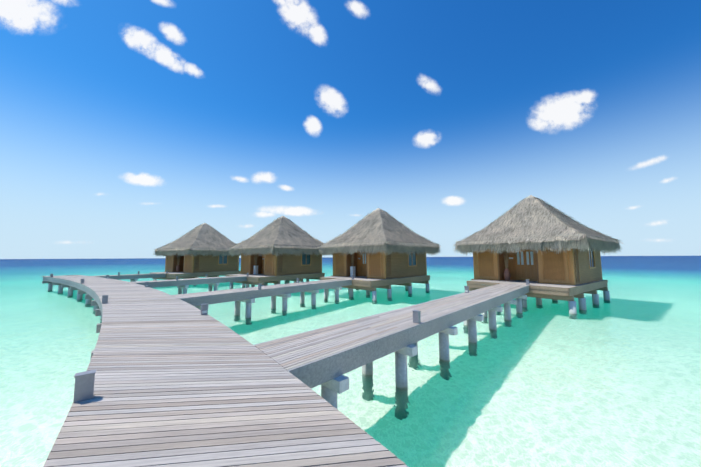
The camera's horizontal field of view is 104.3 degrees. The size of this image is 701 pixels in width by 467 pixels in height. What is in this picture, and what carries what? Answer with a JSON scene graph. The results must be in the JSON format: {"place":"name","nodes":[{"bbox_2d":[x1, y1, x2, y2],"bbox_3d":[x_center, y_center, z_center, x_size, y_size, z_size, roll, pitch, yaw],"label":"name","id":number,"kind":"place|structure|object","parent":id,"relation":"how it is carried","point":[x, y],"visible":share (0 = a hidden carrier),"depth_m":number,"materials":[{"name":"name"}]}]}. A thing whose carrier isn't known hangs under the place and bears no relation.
{"place":"outdoors","nodes":[
{"label":"outdoors","id":0,"kind":"place"},
{"bbox_2d":[152,271,240,280],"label":"hut platform","id":1,"kind":"structure","parent":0,"point":[171,275],"depth_m":32.82,"materials":[{"name":"beige wood"}]},
{"bbox_2d":[176,253,179,271],"bbox_3d":[-21.736,3.635,34.459,0.555,2.440,0.469,0,-5,-1],"label":"hut planter","id":2,"kind":"object","parent":1,"relation":"on","point":[178,266],"visible":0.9,"depth_m":34.35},
{"bbox_2d":[165,252,238,272],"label":"hut walls","id":3,"kind":"structure","parent":0,"point":[188,263],"depth_m":34.38,"materials":[{"name":"brown wood"}]},
{"bbox_2d":[160,223,233,251],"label":"thatched roof","id":4,"kind":"structure","parent":3,"relation":"on","point":[203,239],"depth_m":34.67,"materials":[{"name":"grey wicker"}]},
{"bbox_2d":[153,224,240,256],"bbox_3d":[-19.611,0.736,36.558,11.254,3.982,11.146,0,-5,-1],"label":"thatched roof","id":5,"kind":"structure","parent":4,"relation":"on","point":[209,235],"depth_m":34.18,"materials":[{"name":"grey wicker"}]},
{"bbox_2d":[226,273,324,288],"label":"hut platform","id":6,"kind":"structure","parent":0,"point":[253,280],"depth_m":26.92,"materials":[{"name":"beige wood"}]},
{"bbox_2d":[253,254,257,273],"bbox_3d":[-10.062,3.092,28.959,0.422,2.448,0.392,5,-7,-45],"label":"hut planter","id":7,"kind":"object","parent":6,"relation":"on","point":[255,270],"visible":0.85,"depth_m":28.86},
{"bbox_2d":[241,251,321,275],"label":"hut walls","id":8,"kind":"structure","parent":0,"point":[270,264],"depth_m":28.58,"materials":[{"name":"brown wood"}]},
{"bbox_2d":[236,216,314,249],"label":"thatched roof","id":9,"kind":"structure","parent":8,"relation":"on","point":[279,237],"depth_m":29.07,"materials":[{"name":"grey wicker"}]},
{"bbox_2d":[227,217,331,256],"bbox_3d":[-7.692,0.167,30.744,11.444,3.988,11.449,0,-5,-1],"label":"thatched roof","id":10,"kind":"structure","parent":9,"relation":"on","point":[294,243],"depth_m":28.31,"materials":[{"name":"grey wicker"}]},
{"bbox_2d":[0,256,700,466],"bbox_3d":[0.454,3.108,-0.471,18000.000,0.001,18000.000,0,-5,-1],"label":"lagoon water","id":11,"kind":"structure","parent":0,"point":[614,380],"depth_m":7.75,"materials":[{"name":"teal liquid"}]},
{"bbox_2d":[0,0,700,258],"label":"sky","id":12,"kind":"structure","parent":0,"point":[83,109],"materials":[{"name":"blue"}]},
{"bbox_2d":[320,275,429,299],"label":"hut platform","id":13,"kind":"structure","parent":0,"point":[368,285],"depth_m":21.77,"materials":[{"name":"beige wood"}]},
{"bbox_2d":[350,254,354,276],"bbox_3d":[0.176,2.670,24.708,0.539,2.447,0.373,-4,-6,40],"label":"hut planter","id":14,"kind":"object","parent":13,"relation":"on","point":[352,269],"visible":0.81,"depth_m":24.54,"materials":[{"name":"white ceramic"}]},
{"bbox_2d":[333,250,426,278],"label":"hut walls","id":15,"kind":"structure","parent":0,"point":[382,265],"depth_m":23.91,"materials":[{"name":"brown wood"}]},
{"bbox_2d":[318,208,442,255],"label":"thatched roof","id":16,"kind":"structure","parent":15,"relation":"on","point":[370,241],"depth_m":23.80,"materials":[{"name":"grey wicker"}]},
{"bbox_2d":[473,246,602,284],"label":"hut walls","id":17,"kind":"structure","parent":0,"point":[574,266],"depth_m":18.97,"materials":[{"name":"brown wood"}]},
{"bbox_2d":[453,195,622,254],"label":"thatched roof","id":18,"kind":"structure","parent":17,"relation":"on","point":[560,242],"depth_m":18.72,"materials":[{"name":"grey wicker"}]},
{"bbox_2d":[467,279,609,313],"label":"hut platform","id":19,"kind":"structure","parent":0,"point":[540,291],"depth_m":16.51,"materials":[{"name":"beige wood"}]},
{"bbox_2d":[503,250,510,280],"bbox_3d":[11.356,2.190,19.854,0.468,2.449,0.468,-3,-6,30],"label":"hut planter","id":20,"kind":"object","parent":19,"relation":"on","point":[507,275],"visible":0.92,"depth_m":19.74,"materials":[{"name":"brown ceramic"}]},
{"label":"sea bed","id":21,"kind":"object","parent":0,"visible":0},
{"bbox_2d":[95,274,165,281],"bbox_3d":[-23.691,5.952,29.020,1.900,3.097,6.357,-4,-6,39],"label":"walkway support frame","id":22,"kind":"object","parent":21,"relation":"on","point":[133,278],"visible":0.29,"depth_m":29.00,"materials":[{"name":"grey wood"}]},
{"bbox_2d":[94,273,165,276],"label":"walkway","id":23,"kind":"structure","parent":22,"relation":"on","point":[134,274],"depth_m":29.48,"materials":[{"name":"grey wood"}]},
{"bbox_2d":[136,276,246,293],"bbox_3d":[-13.193,5.349,22.711,1.900,3.097,8.737,-5,-7,41],"label":"walkway support frame","id":24,"kind":"object","parent":21,"relation":"on","point":[185,284],"visible":0.38,"depth_m":22.39,"materials":[{"name":"grey wood"}]},
{"bbox_2d":[132,276,243,282],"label":"walkway","id":25,"kind":"structure","parent":24,"relation":"on","point":[184,279],"depth_m":22.25,"materials":[{"name":"grey wood"}]},
{"bbox_2d":[42,277,405,466],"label":"jetty frame","id":26,"kind":"object","parent":21,"relation":"on","point":[89,293],"visible":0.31,"depth_m":19.01,"materials":[{"name":"grey wood"}]},
{"bbox_2d":[42,275,407,466],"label":"jetty deck","id":27,"kind":"structure","parent":26,"relation":"on","point":[179,383],"depth_m":3.22,"materials":[{"name":"grey wood"}]},
{"bbox_2d":[50,271,529,402],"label":"bollards","id":28,"kind":"object","parent":27,"relation":"on","point":[84,386],"visible":1,"depth_m":3.40,"materials":[{"name":"wood"}]},
{"bbox_2d":[180,280,351,317],"bbox_3d":[-4.250,4.795,16.866,1.900,3.097,12.482,-4,-6,38],"label":"walkway support frame","id":29,"kind":"object","parent":21,"relation":"on","point":[247,297],"visible":0.35,"depth_m":15.43,"materials":[{"name":"grey wood"}]},
{"bbox_2d":[172,279,351,298],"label":"walkway","id":30,"kind":"structure","parent":29,"relation":"on","point":[188,295],"depth_m":15.03,"materials":[{"name":"grey wood"}]},
{"bbox_2d":[255,283,528,408],"bbox_3d":[4.373,4.221,10.778,1.900,3.097,17.402,-5,-7,43],"label":"walkway support frame","id":31,"kind":"object","parent":21,"relation":"on","point":[326,373],"visible":0.31,"depth_m":6.63,"materials":[{"name":"grey wood"}]},
{"bbox_2d":[254,283,526,369],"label":"walkway","id":32,"kind":"structure","parent":31,"relation":"on","point":[290,352],"depth_m":6.49,"materials":[{"name":"grey wood"}]}
]}

